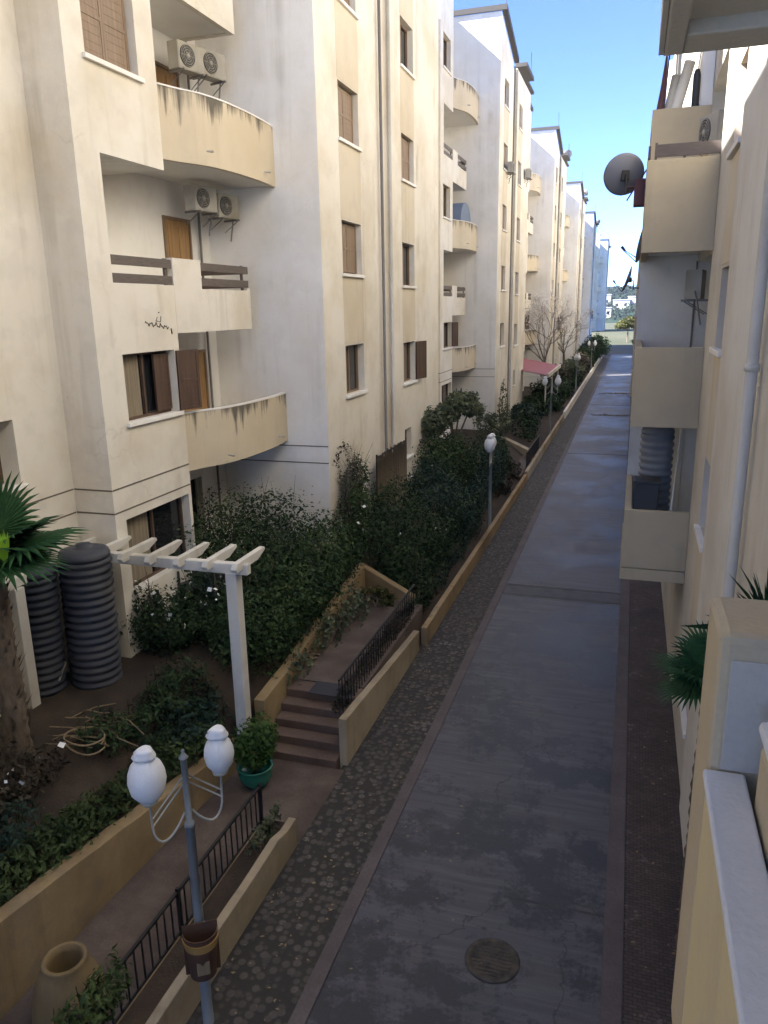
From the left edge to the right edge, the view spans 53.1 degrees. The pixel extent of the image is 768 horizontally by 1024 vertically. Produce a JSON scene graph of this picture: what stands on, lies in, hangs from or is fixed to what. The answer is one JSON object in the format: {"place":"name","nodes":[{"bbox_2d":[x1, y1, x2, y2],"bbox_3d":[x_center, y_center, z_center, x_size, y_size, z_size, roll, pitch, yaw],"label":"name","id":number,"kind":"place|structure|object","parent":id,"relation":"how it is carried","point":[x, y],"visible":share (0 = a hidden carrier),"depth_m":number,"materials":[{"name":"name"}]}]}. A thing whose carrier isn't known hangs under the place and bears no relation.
{"place":"outdoors","nodes":[
{"label":"outdoors","id":0,"kind":"place"},
{"bbox_2d":[0,758,343,1023],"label":"path","id":1,"kind":"structure","parent":0,"point":[124,917],"depth_m":10.84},
{"bbox_2d":[32,941,109,1023],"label":"urn","id":2,"kind":"object","parent":1,"relation":"on","point":[66,970],"visible":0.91,"depth_m":8.24,"materials":[{"name":"ceramic"}]},
{"bbox_2d":[50,943,134,1023],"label":"plant","id":3,"kind":"object","parent":1,"relation":"on","point":[90,997],"visible":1,"depth_m":7.42,"materials":[{"name":"green plant"}]},
{"bbox_2d":[117,828,257,1023],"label":"planter curb","id":4,"kind":"structure","parent":1,"relation":"on","point":[179,936],"depth_m":9.14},
{"bbox_2d":[77,783,263,1023],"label":"railing","id":5,"kind":"object","parent":4,"relation":"on","point":[176,895],"visible":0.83,"depth_m":9.26,"materials":[{"name":"black metal"}]},
{"bbox_2d":[230,711,279,789],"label":"potted shrub","id":6,"kind":"object","parent":1,"relation":"on","point":[253,769],"visible":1,"depth_m":12.39,"materials":[{"name":"green plant"}]},
{"bbox_2d":[118,819,284,1023],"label":"planter soil","id":7,"kind":"structure","parent":0,"point":[143,1006],"depth_m":9.02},
{"bbox_2d":[245,799,281,855],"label":"plant","id":8,"kind":"object","parent":7,"relation":"on","point":[263,830],"visible":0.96,"depth_m":10.83,"materials":[{"name":"green plant"}]},
{"bbox_2d":[0,358,598,905],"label":"garden soil","id":9,"kind":"structure","parent":0,"point":[78,774],"depth_m":12.80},
{"bbox_2d":[0,792,45,868],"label":"shrub","id":10,"kind":"object","parent":9,"relation":"on","point":[5,838],"visible":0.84,"depth_m":9.61,"materials":[{"name":"green plant"}]},
{"bbox_2d":[0,734,70,833],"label":"shrub","id":11,"kind":"object","parent":9,"relation":"on","point":[20,787],"visible":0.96,"depth_m":10.17,"materials":[{"name":"green plant"}]},
{"bbox_2d":[14,562,66,698],"bbox_3d":[-5.782,1.911,12.857,0.742,2.333,0.742,6,16,16],"label":"water tank","id":12,"kind":"object","parent":9,"relation":"on","point":[43,605],"visible":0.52,"depth_m":12.65,"materials":[{"name":"plastic"}]},
{"bbox_2d":[0,471,88,760],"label":"fan palm","id":13,"kind":"object","parent":9,"relation":"on","point":[25,544],"visible":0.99,"depth_m":10.64,"materials":[{"name":"green plant"}]},
{"bbox_2d":[57,542,122,689],"bbox_3d":[-5.040,1.744,13.199,0.865,2.533,0.865,5,16,17],"label":"water tank","id":14,"kind":"object","parent":9,"relation":"on","point":[88,599],"visible":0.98,"depth_m":12.90,"materials":[{"name":"plastic"}]},
{"bbox_2d":[46,703,143,747],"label":"cut canes","id":15,"kind":"object","parent":9,"relation":"on","point":[114,736],"visible":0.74,"depth_m":11.65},
{"bbox_2d":[63,727,105,755],"bbox_3d":[-4.419,3.370,11.319,0.638,0.241,0.507,4,16,17],"label":"garden hose","id":16,"kind":"object","parent":15,"relation":"on","point":[79,745],"visible":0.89,"depth_m":11.18,"materials":[{"name":"rubber"}]},
{"bbox_2d":[0,716,227,906],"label":"hedge","id":17,"kind":"object","parent":9,"relation":"on","point":[51,844],"visible":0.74,"depth_m":10.02,"materials":[{"name":"green plant"}]},
{"bbox_2d":[0,737,236,1020],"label":"retaining wall","id":18,"kind":"structure","parent":9,"relation":"on","point":[63,902],"depth_m":9.76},
{"bbox_2d":[5,535,264,733],"bbox_3d":[-4.173,2.434,12.819,3.870,3.380,2.678,4,16,17],"label":"pergola","id":19,"kind":"object","parent":9,"relation":"on","point":[233,572],"visible":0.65,"depth_m":12.66,"materials":[{"name":"white paint"}]},
{"bbox_2d":[71,651,218,761],"bbox_3d":[-3.752,3.239,12.498,1.367,1.287,2.769,4,16,17],"label":"shrub","id":20,"kind":"object","parent":9,"relation":"on","point":[171,677],"visible":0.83,"depth_m":12.18,"materials":[{"name":"green plant"}]},
{"bbox_2d":[117,566,227,657],"bbox_3d":[-3.867,1.892,14.594,2.557,1.868,1.557,-8,16,-24],"label":"shrub","id":21,"kind":"object","parent":9,"relation":"on","point":[158,635],"visible":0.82,"depth_m":14.32,"materials":[{"name":"green plant"}]},
{"bbox_2d":[159,683,234,763],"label":"shrub","id":22,"kind":"object","parent":9,"relation":"on","point":[211,714],"visible":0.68,"depth_m":12.57,"materials":[{"name":"green plant"}]},
{"bbox_2d":[177,571,226,630],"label":"shrub","id":23,"kind":"object","parent":9,"relation":"on","point":[210,584],"visible":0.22,"depth_m":15.46,"materials":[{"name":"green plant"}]},
{"bbox_2d":[170,586,286,662],"bbox_3d":[-3.075,2.033,15.126,1.976,1.381,3.129,-15,20,-42],"label":"shrub","id":24,"kind":"object","parent":9,"relation":"on","point":[215,637],"visible":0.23,"depth_m":14.46,"materials":[{"name":"green plant"}]},
{"bbox_2d":[169,477,332,610],"bbox_3d":[-2.998,0.807,17.016,3.836,3.167,4.314,4,16,17],"label":"shrub","id":25,"kind":"object","parent":9,"relation":"on","point":[253,541],"visible":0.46,"depth_m":16.70,"materials":[{"name":"green plant"}]},
{"bbox_2d":[205,501,367,679],"bbox_3d":[-1.861,1.527,16.402,2.118,2.541,6.532,4,16,17],"label":"shrub","id":26,"kind":"object","parent":9,"relation":"on","point":[329,573],"visible":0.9,"depth_m":15.44,"materials":[{"name":"green plant"}]},
{"bbox_2d":[254,565,364,728],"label":"garden wall","id":27,"kind":"structure","parent":9,"relation":"on","point":[272,695],"depth_m":14.67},
{"bbox_2d":[271,680,362,768],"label":"garden steps","id":28,"kind":"structure","parent":9,"relation":"on","point":[308,726],"depth_m":13.75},
{"bbox_2d":[308,681,358,698],"bbox_3d":[-0.936,3.296,14.257,0.840,0.012,0.480,4,16,17],"label":"doormat","id":29,"kind":"object","parent":28,"relation":"on","point":[324,688],"visible":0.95,"depth_m":14.26,"materials":[{"name":"fabric"}]},
{"bbox_2d":[332,443,375,556],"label":"shrub","id":30,"kind":"object","parent":9,"relation":"on","point":[358,492],"visible":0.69,"depth_m":19.89,"materials":[{"name":"green plant"}]},
{"bbox_2d":[359,563,414,602],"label":"wing wall","id":31,"kind":"structure","parent":9,"relation":"on","point":[374,578],"depth_m":18.79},
{"bbox_2d":[376,437,406,534],"bbox_3d":[0.263,-0.741,23.477,0.077,2.600,3.078,4,16,17],"label":"reed screen","id":32,"kind":"object","parent":9,"relation":"on","point":[395,460],"visible":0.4,"depth_m":23.19,"materials":[{"name":"wicker"}]},
{"bbox_2d":[339,466,463,578],"bbox_3d":[0.468,0.268,21.310,3.089,2.716,5.025,4,16,17],"label":"shrub","id":33,"kind":"object","parent":9,"relation":"on","point":[428,536],"visible":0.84,"depth_m":20.78,"materials":[{"name":"green plant"}]},
{"bbox_2d":[375,533,436,611],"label":"shrub","id":34,"kind":"object","parent":9,"relation":"on","point":[415,579],"visible":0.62,"depth_m":19.34,"materials":[{"name":"green plant"}]},
{"bbox_2d":[412,429,482,494],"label":"shrub","id":35,"kind":"object","parent":9,"relation":"on","point":[460,452],"visible":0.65,"depth_m":27.42,"materials":[{"name":"green plant"}]},
{"bbox_2d":[416,513,484,598],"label":"shrub","id":36,"kind":"object","parent":9,"relation":"on","point":[448,558],"visible":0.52,"depth_m":22.78,"materials":[{"name":"green plant"}]},
{"bbox_2d":[404,445,497,537],"bbox_3d":[2.021,-0.853,25.909,3.139,2.702,6.661,4,16,17],"label":"shrub","id":37,"kind":"object","parent":9,"relation":"on","point":[444,492],"visible":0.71,"depth_m":24.97,"materials":[{"name":"green plant"}]},
{"bbox_2d":[421,387,486,478],"bbox_3d":[2.422,-2.677,28.667,3.491,3.814,1.683,-11,18,-34],"label":"tree","id":38,"kind":"object","parent":9,"relation":"on","point":[446,415],"visible":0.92,"depth_m":28.08,"materials":[{"name":"green plant"}]},
{"bbox_2d":[463,430,509,496],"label":"shrub","id":39,"kind":"object","parent":9,"relation":"on","point":[496,462],"visible":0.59,"depth_m":30.59,"materials":[{"name":"green plant"}]},
{"bbox_2d":[472,411,514,440],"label":"shrub","id":40,"kind":"object","parent":9,"relation":"on","point":[491,421],"visible":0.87,"depth_m":39.62,"materials":[{"name":"green plant"}]},
{"bbox_2d":[483,432,515,474],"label":"shrub","id":41,"kind":"object","parent":9,"relation":"on","point":[498,437],"visible":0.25,"depth_m":34.21,"materials":[{"name":"green plant"}]},
{"bbox_2d":[494,461,522,497],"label":"shrub","id":42,"kind":"object","parent":9,"relation":"on","point":[502,489],"visible":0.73,"depth_m":32.15,"materials":[{"name":"green plant"}]},
{"bbox_2d":[504,403,540,441],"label":"shrub","id":43,"kind":"object","parent":9,"relation":"on","point":[528,424],"visible":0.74,"depth_m":43.57,"materials":[{"name":"green plant"}]},
{"bbox_2d":[521,392,555,417],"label":"shrub","id":44,"kind":"object","parent":9,"relation":"on","point":[536,398],"visible":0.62,"depth_m":51.87,"materials":[{"name":"green plant"}]},
{"bbox_2d":[521,358,560,406],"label":"awning roof","id":45,"kind":"structure","parent":9,"relation":"on","point":[547,370],"depth_m":55.12,"materials":[{"name":"red metal"}]},
{"bbox_2d":[524,288,582,378],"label":"bare tree","id":46,"kind":"object","parent":9,"relation":"on","point":[538,333],"visible":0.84,"depth_m":62.79,"materials":[{"name":"brown plant"}]},
{"bbox_2d":[557,294,597,369],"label":"bare tree","id":47,"kind":"object","parent":9,"relation":"on","point":[563,344],"visible":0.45,"depth_m":75.41,"materials":[{"name":"brown plant"}]},
{"bbox_2d":[297,595,422,689],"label":"path","id":48,"kind":"structure","parent":0,"point":[331,663],"depth_m":16.17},
{"bbox_2d":[286,586,370,686],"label":"shrub","id":49,"kind":"object","parent":48,"relation":"on","point":[348,614],"visible":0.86,"depth_m":16.34,"materials":[{"name":"green plant"}]},
{"bbox_2d":[338,584,414,715],"bbox_3d":[-0.034,2.603,15.541,0.036,0.690,4.908,4,16,17],"label":"railing","id":50,"kind":"object","parent":48,"relation":"on","point":[370,640],"visible":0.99,"depth_m":15.05,"materials":[{"name":"black metal"}]},
{"bbox_2d":[357,585,395,606],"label":"shrub","id":51,"kind":"object","parent":48,"relation":"on","point":[387,600],"visible":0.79,"depth_m":18.23,"materials":[{"name":"green plant"}]},
{"bbox_2d":[330,597,426,714],"bbox_3d":[0.030,2.836,15.886,1.048,0.793,5.105,4,16,17],"label":"shrub","id":52,"kind":"object","parent":48,"relation":"on","point":[336,704],"visible":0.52,"depth_m":15.56,"materials":[{"name":"green plant"}]},
{"bbox_2d":[186,354,609,1023],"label":"pavement","id":53,"kind":"structure","parent":0,"point":[278,972],"depth_m":11.87,"materials":[{"name":"stone"}]},
{"bbox_2d":[127,724,233,1023],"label":"lamp post","id":54,"kind":"object","parent":53,"relation":"on","point":[146,779],"visible":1,"depth_m":7.78,"materials":[{"name":"grey"}]},
{"bbox_2d":[181,919,220,981],"bbox_3d":[-1.927,4.630,8.123,0.328,0.620,0.328,7,17,29],"label":"litter bin","id":55,"kind":"object","parent":54,"relation":"attached to","point":[200,941],"visible":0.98,"depth_m":8.07,"materials":[{"name":"brown"}]},
{"bbox_2d":[145,817,296,1023],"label":"planter wall","id":56,"kind":"structure","parent":53,"relation":"on","point":[179,1001],"depth_m":9.58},
{"bbox_2d":[338,630,418,768],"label":"garden wall","id":57,"kind":"structure","parent":53,"relation":"on","point":[358,717],"depth_m":14.41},
{"bbox_2d":[421,474,526,645],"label":"garden wall","id":58,"kind":"structure","parent":53,"relation":"on","point":[433,621],"depth_m":21.69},
{"bbox_2d":[484,433,496,526],"bbox_3d":[3.643,-0.816,26.383,0.370,3.834,1.110,3,15,13],"label":"lamp post","id":59,"kind":"object","parent":53,"relation":"on","point":[490,443],"visible":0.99,"depth_m":26.18,"materials":[{"name":"grey"}]},
{"bbox_2d":[525,414,563,480],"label":"garden wall","id":60,"kind":"structure","parent":53,"relation":"on","point":[530,468],"depth_m":40.47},
{"bbox_2d":[563,355,601,418],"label":"garden wall","id":61,"kind":"structure","parent":53,"relation":"on","point":[566,411],"depth_m":66.59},
{"bbox_2d":[306,354,631,1023],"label":"road","id":62,"kind":"structure","parent":0,"point":[530,793],"depth_m":11.92,"materials":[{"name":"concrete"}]},
{"bbox_2d":[216,440,678,1019],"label":"fallen leaves","id":63,"kind":"object","parent":62,"relation":"on","point":[406,826],"visible":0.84,"depth_m":10.90,"materials":[{"name":"plant"}]},
{"bbox_2d":[287,354,611,1023],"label":"kerb","id":64,"kind":"structure","parent":62,"relation":"on","point":[314,986],"depth_m":11.90,"materials":[{"name":"concrete"}]},
{"bbox_2d":[465,938,519,983],"bbox_3d":[1.301,5.383,9.236,0.660,0.016,0.660,4,16,17],"label":"manhole cover","id":65,"kind":"object","parent":62,"relation":"on","point":[499,960],"visible":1,"depth_m":9.22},
{"bbox_2d":[504,585,619,602],"bbox_3d":[4.830,2.232,20.950,3.070,0.023,0.630,4,16,17],"label":"road joint","id":66,"kind":"object","parent":62,"relation":"on","point":[572,594],"visible":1,"depth_m":20.92,"materials":[{"name":"concrete"}]},
{"bbox_2d":[599,397,631,1023],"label":"kerb","id":67,"kind":"structure","parent":62,"relation":"on","point":[611,998],"depth_m":11.12,"materials":[{"name":"concrete"}]},
{"bbox_2d":[438,0,533,443],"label":"apartment building","id":68,"kind":"structure","parent":0,"point":[485,91],"depth_m":39.62,"materials":[{"name":"paint"}]},
{"bbox_2d":[453,203,470,221],"bbox_3d":[3.417,-14.851,38.258,1.350,0.950,2.500,4,16,17],"label":"balcony awning","id":69,"kind":"object","parent":68,"relation":"attached to","point":[461,211],"visible":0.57,"depth_m":37.38,"materials":[{"name":"blue fabric"}]},
{"bbox_2d":[523,104,569,390],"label":"apartment building","id":70,"kind":"structure","parent":0,"point":[548,164],"depth_m":65.32,"materials":[{"name":"paint"}]},
{"bbox_2d":[454,0,673,286],"label":"sky","id":71,"kind":"structure","parent":0,"point":[597,69],"materials":[{"name":"blue"}]},
{"bbox_2d":[591,323,633,344],"bbox_3d":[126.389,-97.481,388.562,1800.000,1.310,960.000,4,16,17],"label":"ground","id":72,"kind":"structure","parent":0,"point":[615,336],"depth_m":181.03,"materials":[{"name":"concrete"}]},
{"bbox_2d":[0,0,437,715],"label":"apartment building","id":73,"kind":"structure","parent":72,"relation":"on","point":[298,318],"depth_m":16.42,"materials":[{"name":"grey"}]},
{"bbox_2d":[79,0,144,83],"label":"window","id":74,"kind":"structure","parent":73,"relation":"in","point":[103,21],"depth_m":12.74,"materials":[{"name":"brown wood"}]},
{"bbox_2d":[126,497,185,585],"bbox_3d":[-4.517,0.537,15.047,0.072,1.380,2.100,4,16,17],"label":"window","id":75,"kind":"structure","parent":73,"relation":"in","point":[159,522],"depth_m":15.15,"materials":[{"name":"brown wood"}]},
{"bbox_2d":[122,349,201,427],"bbox_3d":[-4.262,-2.392,14.544,0.500,1.270,2.188,4,16,17],"label":"window","id":76,"kind":"structure","parent":73,"relation":"in","point":[147,375],"depth_m":14.75,"materials":[{"name":"brown wood"}]},
{"bbox_2d":[155,60,179,87],"bbox_3d":[-4.687,-8.555,16.631,0.075,1.990,1.090,4,16,17],"label":"door","id":77,"kind":"structure","parent":73,"relation":"in","point":[163,76],"depth_m":16.43,"materials":[{"name":"brown wood"}]},
{"bbox_2d":[162,215,192,275],"bbox_3d":[-4.632,-5.608,17.412,0.075,1.990,1.090,4,16,17],"label":"door","id":78,"kind":"structure","parent":73,"relation":"in","point":[177,237],"depth_m":17.23,"materials":[{"name":"brown wood"}]},
{"bbox_2d":[167,39,204,91],"bbox_3d":[-4.089,-9.187,16.038,0.447,0.979,0.819,8,17,31],"label":"air conditioner","id":79,"kind":"object","parent":73,"relation":"attached to","point":[185,58],"visible":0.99,"depth_m":15.77,"materials":[{"name":"grey"}]},
{"bbox_2d":[184,349,209,410],"bbox_3d":[-4.548,-2.748,18.268,0.075,2.120,1.390,4,16,17],"label":"door","id":80,"kind":"structure","parent":73,"relation":"in","point":[201,353],"depth_m":18.65,"materials":[{"name":"brown wood"}]},
{"bbox_2d":[183,184,217,235],"bbox_3d":[-3.988,-6.625,16.906,0.447,0.979,0.819,7,17,27],"label":"air conditioner","id":81,"kind":"object","parent":73,"relation":"attached to","point":[200,199],"visible":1,"depth_m":16.61,"materials":[{"name":"grey"}]},
{"bbox_2d":[192,47,225,98],"bbox_3d":[-3.788,-9.473,16.785,0.447,0.979,0.819,8,17,31],"label":"air conditioner","id":82,"kind":"object","parent":73,"relation":"attached to","point":[214,68],"visible":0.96,"depth_m":16.65,"materials":[{"name":"grey"}]},
{"bbox_2d":[208,192,239,241],"bbox_3d":[-3.666,-6.791,17.744,0.447,0.979,0.819,7,17,27],"label":"air conditioner","id":83,"kind":"object","parent":73,"relation":"attached to","point":[227,208],"visible":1,"depth_m":17.55,"materials":[{"name":"grey"}]},
{"bbox_2d":[333,441,362,509],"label":"climbing plant","id":84,"kind":"object","parent":73,"relation":"attached to","point":[349,462],"visible":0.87,"depth_m":19.63,"materials":[{"name":"green plant"}]},
{"bbox_2d":[337,85,362,151],"bbox_3d":[-0.956,-9.731,18.950,0.320,1.340,1.610,4,16,17],"label":"window","id":85,"kind":"structure","parent":73,"relation":"in","point":[345,111],"depth_m":19.07,"materials":[{"name":"brown wood"}]},
{"bbox_2d":[342,222,365,277],"bbox_3d":[-0.900,-6.725,19.747,0.320,1.340,1.610,4,16,17],"label":"window","id":86,"kind":"structure","parent":73,"relation":"in","point":[348,230],"depth_m":19.88,"materials":[{"name":"brown wood"}]},
{"bbox_2d":[345,344,367,398],"bbox_3d":[-0.845,-3.787,20.525,0.320,1.340,1.610,4,16,17],"label":"window","id":87,"kind":"structure","parent":73,"relation":"in","point":[352,380],"depth_m":20.86,"materials":[{"name":"brown wood"}]},
{"bbox_2d":[399,23,415,79],"bbox_3d":[0.594,-13.928,23.102,0.320,1.370,1.580,4,16,17],"label":"window","id":88,"kind":"structure","parent":73,"relation":"in","point":[403,32],"depth_m":23.45,"materials":[{"name":"brown wood"}]},
{"bbox_2d":[401,137,416,187],"bbox_3d":[0.650,-10.913,23.901,0.320,1.370,1.580,4,16,17],"label":"window","id":89,"kind":"structure","parent":73,"relation":"in","point":[404,143],"depth_m":24.06,"materials":[{"name":"brown wood"}]},
{"bbox_2d":[402,244,416,288],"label":"window","id":90,"kind":"structure","parent":73,"relation":"in","point":[405,248],"depth_m":25.12,"materials":[{"name":"brown wood"}]},
{"bbox_2d":[403,341,426,385],"bbox_3d":[0.883,-5.019,25.773,0.423,1.370,2.213,5,16,21],"label":"window","id":91,"kind":"structure","parent":73,"relation":"in","point":[421,346],"depth_m":26.19,"materials":[{"name":"brown wood"}]},
{"bbox_2d":[559,172,588,364],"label":"apartment building","id":92,"kind":"structure","parent":72,"relation":"on","point":[576,201],"depth_m":93.58,"materials":[{"name":"paint"}]},
{"bbox_2d":[579,204,598,345],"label":"apartment building","id":93,"kind":"structure","parent":72,"relation":"on","point":[591,226],"depth_m":123.23,"materials":[{"name":"paint"}]},
{"bbox_2d":[592,234,611,330],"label":"apartment building","id":94,"kind":"structure","parent":72,"relation":"on","point":[603,246],"depth_m":207.97,"materials":[{"name":"paint"}]},
{"bbox_2d":[619,45,767,856],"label":"apartment building","id":95,"kind":"structure","parent":72,"relation":"on","point":[704,385],"depth_m":12.34,"materials":[{"name":"beige paint"}]},
{"bbox_2d":[626,169,646,207],"bbox_3d":[4.266,-5.477,13.025,0.350,0.562,0.322,4,16,17],"label":"dish bracket","id":96,"kind":"object","parent":95,"relation":"attached to","point":[638,187],"visible":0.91,"depth_m":12.90,"materials":[{"name":"brown metal"}]},
{"bbox_2d":[603,153,643,195],"bbox_3d":[4.106,-5.780,13.192,0.527,0.669,0.528,-14,19,-39],"label":"satellite dish","id":97,"kind":"object","parent":96,"relation":"attached to","point":[623,172],"visible":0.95,"depth_m":13.10,"materials":[{"name":"grey paint"}]},
{"bbox_2d":[633,476,660,509],"bbox_3d":[4.867,0.001,14.358,0.470,1.270,0.480,4,16,17],"label":"cabinet","id":98,"kind":"object","parent":95,"relation":"on","point":[646,493],"visible":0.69,"depth_m":14.07,"materials":[{"name":"plastic"}]},
{"bbox_2d":[638,427,674,510],"bbox_3d":[5.193,-0.605,14.761,0.618,2.283,0.618,4,16,17],"label":"water tank","id":99,"kind":"object","parent":95,"relation":"on","point":[656,452],"visible":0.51,"depth_m":14.42,"materials":[{"name":"grey plastic"}]},
{"bbox_2d":[671,60,695,107],"bbox_3d":[5.688,-8.079,14.665,0.414,0.947,0.195,8,17,29],"label":"rolled mat","id":100,"kind":"object","parent":95,"relation":"on","point":[683,82],"visible":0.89,"depth_m":14.58,"materials":[{"name":"beige fabric"}]},
{"bbox_2d":[681,269,707,324],"bbox_3d":[5.651,-3.897,13.978,0.413,0.957,0.756,7,17,27],"label":"air conditioner","id":101,"kind":"object","parent":95,"relation":"hanging from","point":[695,281],"visible":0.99,"depth_m":13.69,"materials":[{"name":"grey"}]},
{"bbox_2d":[698,109,724,156],"bbox_3d":[6.022,-6.655,13.963,0.413,1.064,0.757,-3,15,-7],"label":"air conditioner","id":102,"kind":"object","parent":95,"relation":"hanging from","point":[711,127],"visible":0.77,"depth_m":13.78,"materials":[{"name":"grey"}]},
{"bbox_2d":[658,0,767,55],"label":"balcony","id":103,"kind":"structure","parent":95,"relation":"attached to","point":[691,26],"depth_m":1.91,"materials":[{"name":"paint"}]},
{"bbox_2d":[671,597,767,1023],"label":"balcony","id":104,"kind":"structure","parent":95,"relation":"attached to","point":[721,971],"depth_m":1.77,"materials":[{"name":"white paint"}]},
{"bbox_2d":[605,294,633,322],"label":"hills","id":105,"kind":"structure","parent":0,"point":[611,320],"depth_m":356.08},
{"bbox_2d":[606,284,636,319],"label":"wood","id":106,"kind":"object","parent":105,"relation":"on","point":[617,293],"visible":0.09,"depth_m":398.05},
{"bbox_2d":[622,579,683,1023],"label":"pavement","id":107,"kind":"structure","parent":0,"point":[652,892],"depth_m":11.53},
{"bbox_2d":[648,620,707,947],"bbox_3d":[3.499,3.268,8.905,1.144,4.196,1.060,-14,20,-41],"label":"fan palm","id":108,"kind":"object","parent":107,"relation":"on","point":[685,668],"visible":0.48,"depth_m":8.51,"materials":[{"name":"green plant"}]},
{"bbox_2d":[683,568,767,643],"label":"yucca","id":109,"kind":"object","parent":107,"relation":"on","point":[755,596],"visible":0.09,"depth_m":5.18,"materials":[{"name":"green plant"}]},
{"bbox_2d":[630,54,681,396],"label":"apartment building","id":110,"kind":"structure","parent":0,"point":[675,66],"depth_m":40.91,"materials":[{"name":"beige paint"}]},
{"bbox_2d":[691,69,700,105],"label":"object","id":111,"kind":"object","parent":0,"point":[696,87],"visible":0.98,"depth_m":14.53,"materials":[{"name":"black plastic"}]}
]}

